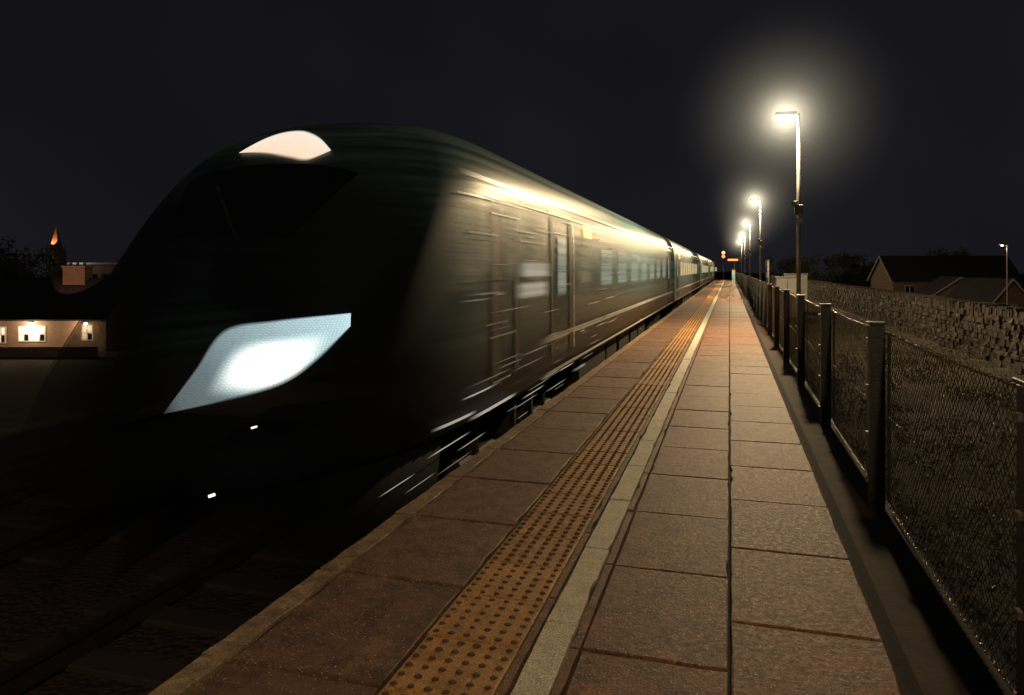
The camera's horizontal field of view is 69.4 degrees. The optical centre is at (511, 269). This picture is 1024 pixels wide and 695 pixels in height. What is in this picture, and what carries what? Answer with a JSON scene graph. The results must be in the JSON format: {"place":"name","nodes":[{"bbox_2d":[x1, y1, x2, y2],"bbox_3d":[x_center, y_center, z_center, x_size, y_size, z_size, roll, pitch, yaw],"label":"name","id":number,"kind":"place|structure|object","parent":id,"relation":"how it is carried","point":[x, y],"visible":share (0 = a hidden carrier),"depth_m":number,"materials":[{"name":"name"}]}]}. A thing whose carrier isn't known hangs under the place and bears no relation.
{"place":"outdoors","nodes":[
{"label":"outdoors","id":0,"kind":"place"},
{"bbox_2d":[0,347,71,356],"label":"yard wall","id":1,"kind":"structure","parent":0,"point":[35,351],"depth_m":65.78,"materials":[{"name":"brick"}]},
{"bbox_2d":[0,321,79,346],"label":"walls","id":2,"kind":"structure","parent":0,"point":[58,333],"depth_m":69.98,"materials":[{"name":"brick"}]},
{"bbox_2d":[0,326,45,342],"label":"windows","id":3,"kind":"structure","parent":2,"relation":"attached to","point":[31,333],"depth_m":69.90,"materials":[{"name":"beige glass"}]},
{"bbox_2d":[0,278,106,320],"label":"roof","id":4,"kind":"structure","parent":2,"relation":"attached to","point":[38,299],"depth_m":71.97,"materials":[{"name":"tile"}]},
{"bbox_2d":[61,262,93,284],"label":"chimney stack","id":5,"kind":"object","parent":4,"relation":"on","point":[77,274],"visible":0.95,"depth_m":73.58,"materials":[{"name":"brick"}]},
{"bbox_2d":[67,263,116,263],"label":"fascia","id":6,"kind":"structure","parent":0,"point":[95,263],"depth_m":89.71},
{"bbox_2d":[0,271,1023,687],"bbox_3d":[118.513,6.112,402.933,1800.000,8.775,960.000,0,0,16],"label":"ground","id":7,"kind":"structure","parent":0,"point":[34,407],"depth_m":10.58,"materials":[{"name":"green plant"}]},
{"bbox_2d":[0,236,58,277],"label":"distant tree mass","id":8,"kind":"object","parent":7,"relation":"on","point":[17,268],"visible":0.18,"depth_m":87.08,"materials":[{"name":"green plant"}]},
{"bbox_2d":[46,227,65,277],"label":"church","id":9,"kind":"structure","parent":7,"relation":"on","point":[60,254],"depth_m":148.95,"materials":[{"name":"stone"}]},
{"bbox_2d":[72,264,115,277],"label":"walls","id":10,"kind":"structure","parent":7,"relation":"on","point":[99,270],"depth_m":90.01,"materials":[{"name":"brick"}]},
{"bbox_2d":[93,274,109,277],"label":"windows","id":11,"kind":"structure","parent":10,"relation":"attached to","point":[103,275],"depth_m":89.96,"materials":[{"name":"black glass"}]},
{"bbox_2d":[0,274,725,694],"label":"railway track","id":12,"kind":"structure","parent":7,"relation":"on","point":[150,602],"depth_m":6.20,"materials":[{"name":"metal"}]},
{"bbox_2d":[66,122,716,579],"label":"train","id":13,"kind":"object","parent":12,"relation":"on","point":[350,324],"visible":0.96,"depth_m":5.73,"materials":[{"name":"green paint"}]},
{"bbox_2d":[148,280,1016,694],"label":"platform","id":14,"kind":"structure","parent":7,"relation":"on","point":[674,502],"depth_m":3.69,"materials":[{"name":"concrete"}]},
{"bbox_2d":[732,269,734,288],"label":"help point","id":15,"kind":"structure","parent":14,"relation":"on","point":[733,278],"depth_m":57.40,"materials":[{"name":"white plastic"}]},
{"bbox_2d":[727,258,741,268],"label":"departure board","id":16,"kind":"object","parent":14,"relation":"on","point":[734,260],"visible":0.73,"depth_m":69.84,"materials":[{"name":"metal"}]},
{"bbox_2d":[736,272,1023,694],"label":"chain link fence","id":17,"kind":"object","parent":14,"relation":"on","point":[771,312],"visible":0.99,"depth_m":4.21,"materials":[{"name":"metal"}]},
{"bbox_2d":[722,250,724,279],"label":"railway signal","id":18,"kind":"object","parent":7,"relation":"on","point":[723,254],"visible":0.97,"depth_m":120.12,"materials":[{"name":"metal"}]},
{"bbox_2d":[738,241,742,273],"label":"street lamp","id":19,"kind":"object","parent":7,"relation":"on","point":[741,255],"visible":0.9,"depth_m":94.53,"materials":[{"name":"metal"}]},
{"bbox_2d":[740,234,745,274],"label":"street lamp","id":20,"kind":"object","parent":7,"relation":"on","point":[744,254],"visible":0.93,"depth_m":75.35,"materials":[{"name":"metal"}]},
{"bbox_2d":[743,222,750,276],"bbox_3d":[17.819,-2.330,56.258,6.000,8.300,6.000,0,0,16],"label":"street lamp","id":21,"kind":"object","parent":7,"relation":"on","point":[749,250],"visible":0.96,"depth_m":56.14,"materials":[{"name":"metal"}]},
{"bbox_2d":[750,199,761,280],"bbox_3d":[12.316,-2.330,37.551,6.000,8.300,6.000,0,0,16],"label":"street lamp","id":22,"kind":"object","parent":7,"relation":"on","point":[759,239],"visible":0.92,"depth_m":37.43,"materials":[{"name":"metal"}]},
{"bbox_2d":[766,260,769,283],"bbox_3d":[8.042,0.750,23.277,0.066,2.100,1.400,0,0,16],"label":"platform sign","id":23,"kind":"object","parent":7,"relation":"on","point":[768,271],"visible":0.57,"depth_m":22.68,"materials":[{"name":"metal"}]},
{"bbox_2d":[775,276,795,314],"bbox_3d":[10.739,1.055,28.893,0.860,1.550,0.562,0,0,16],"label":"equipment cabinet","id":24,"kind":"object","parent":7,"relation":"on","point":[786,282],"visible":0.31,"depth_m":28.66,"materials":[{"name":"metal"}]},
{"bbox_2d":[775,111,802,330],"bbox_3d":[6.221,-2.330,16.828,6.000,8.300,6.000,0,0,16],"label":"street lamp","id":25,"kind":"object","parent":7,"relation":"on","point":[796,204],"visible":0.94,"depth_m":16.71,"materials":[{"name":"metal"}]},
{"bbox_2d":[783,273,807,308],"bbox_3d":[12.303,1.005,32.082,0.960,1.650,0.560,0,0,16],"label":"equipment cabinet","id":26,"kind":"object","parent":7,"relation":"on","point":[803,283],"visible":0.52,"depth_m":31.76,"materials":[{"name":"metal"}]},
{"bbox_2d":[763,247,969,286],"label":"distant tree row","id":27,"kind":"object","parent":7,"relation":"on","point":[862,272],"visible":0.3,"depth_m":109.83,"materials":[{"name":"green plant"}]},
{"bbox_2d":[770,275,1023,375],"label":"stone wall","id":28,"kind":"structure","parent":7,"relation":"on","point":[992,332],"depth_m":17.32,"materials":[{"name":"grey stone"}]},
{"bbox_2d":[782,317,1023,635],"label":"bramble undergrowth","id":29,"kind":"object","parent":7,"relation":"on","point":[987,504],"visible":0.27,"depth_m":6.66,"materials":[{"name":"green plant"}]},
{"bbox_2d":[871,261,1020,291],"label":"walls","id":30,"kind":"structure","parent":7,"relation":"on","point":[880,279],"depth_m":91.82,"materials":[{"name":"red brick"}]},
{"bbox_2d":[905,285,914,292],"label":"windows","id":31,"kind":"structure","parent":30,"relation":"attached to","point":[909,288],"depth_m":89.93,"materials":[{"name":"black glass"}]},
{"bbox_2d":[868,256,1023,281],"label":"roof","id":32,"kind":"structure","parent":30,"relation":"on","point":[915,268],"depth_m":91.28,"materials":[{"name":"tile"}]},
{"bbox_2d":[867,256,891,281],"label":"bargeboards","id":33,"kind":"object","parent":32,"relation":"attached to","point":[883,266],"visible":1,"depth_m":92.60,"materials":[{"name":"paint"}]},
{"bbox_2d":[936,278,961,296],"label":"walls","id":34,"kind":"structure","parent":7,"relation":"on","point":[945,292],"depth_m":69.73,"materials":[{"name":"red brick"}]},
{"bbox_2d":[914,276,959,294],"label":"roof","id":35,"kind":"structure","parent":34,"relation":"on","point":[935,285],"depth_m":72.78,"materials":[{"name":"tile"}]},
{"bbox_2d":[933,277,962,294],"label":"bargeboards","id":36,"kind":"object","parent":35,"relation":"attached to","point":[947,285],"visible":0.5,"depth_m":69.39,"materials":[{"name":"paint"}]},
{"bbox_2d":[999,243,1007,304],"bbox_3d":[33.278,1.075,50.043,0.510,5.650,0.200,0,0,16],"label":"street lamp","id":37,"kind":"object","parent":7,"relation":"on","point":[1002,244],"visible":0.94,"depth_m":49.98,"materials":[{"name":"metal"}]},
{"bbox_2d":[995,282,1023,307],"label":"walls","id":38,"kind":"structure","parent":7,"relation":"on","point":[1015,295],"depth_m":59.99,"materials":[{"name":"red brick"}]},
{"bbox_2d":[946,278,1023,302],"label":"roof","id":39,"kind":"structure","parent":38,"relation":"on","point":[982,289],"depth_m":62.59,"materials":[{"name":"tile"}]},
{"bbox_2d":[992,279,1023,302],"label":"bargeboards","id":40,"kind":"object","parent":39,"relation":"attached to","point":[1010,282],"visible":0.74,"depth_m":59.60,"materials":[{"name":"paint"}]},
{"bbox_2d":[0,0,1023,276],"label":"sky","id":41,"kind":"structure","parent":0,"point":[659,115],"materials":[{"name":"black"}]}
]}

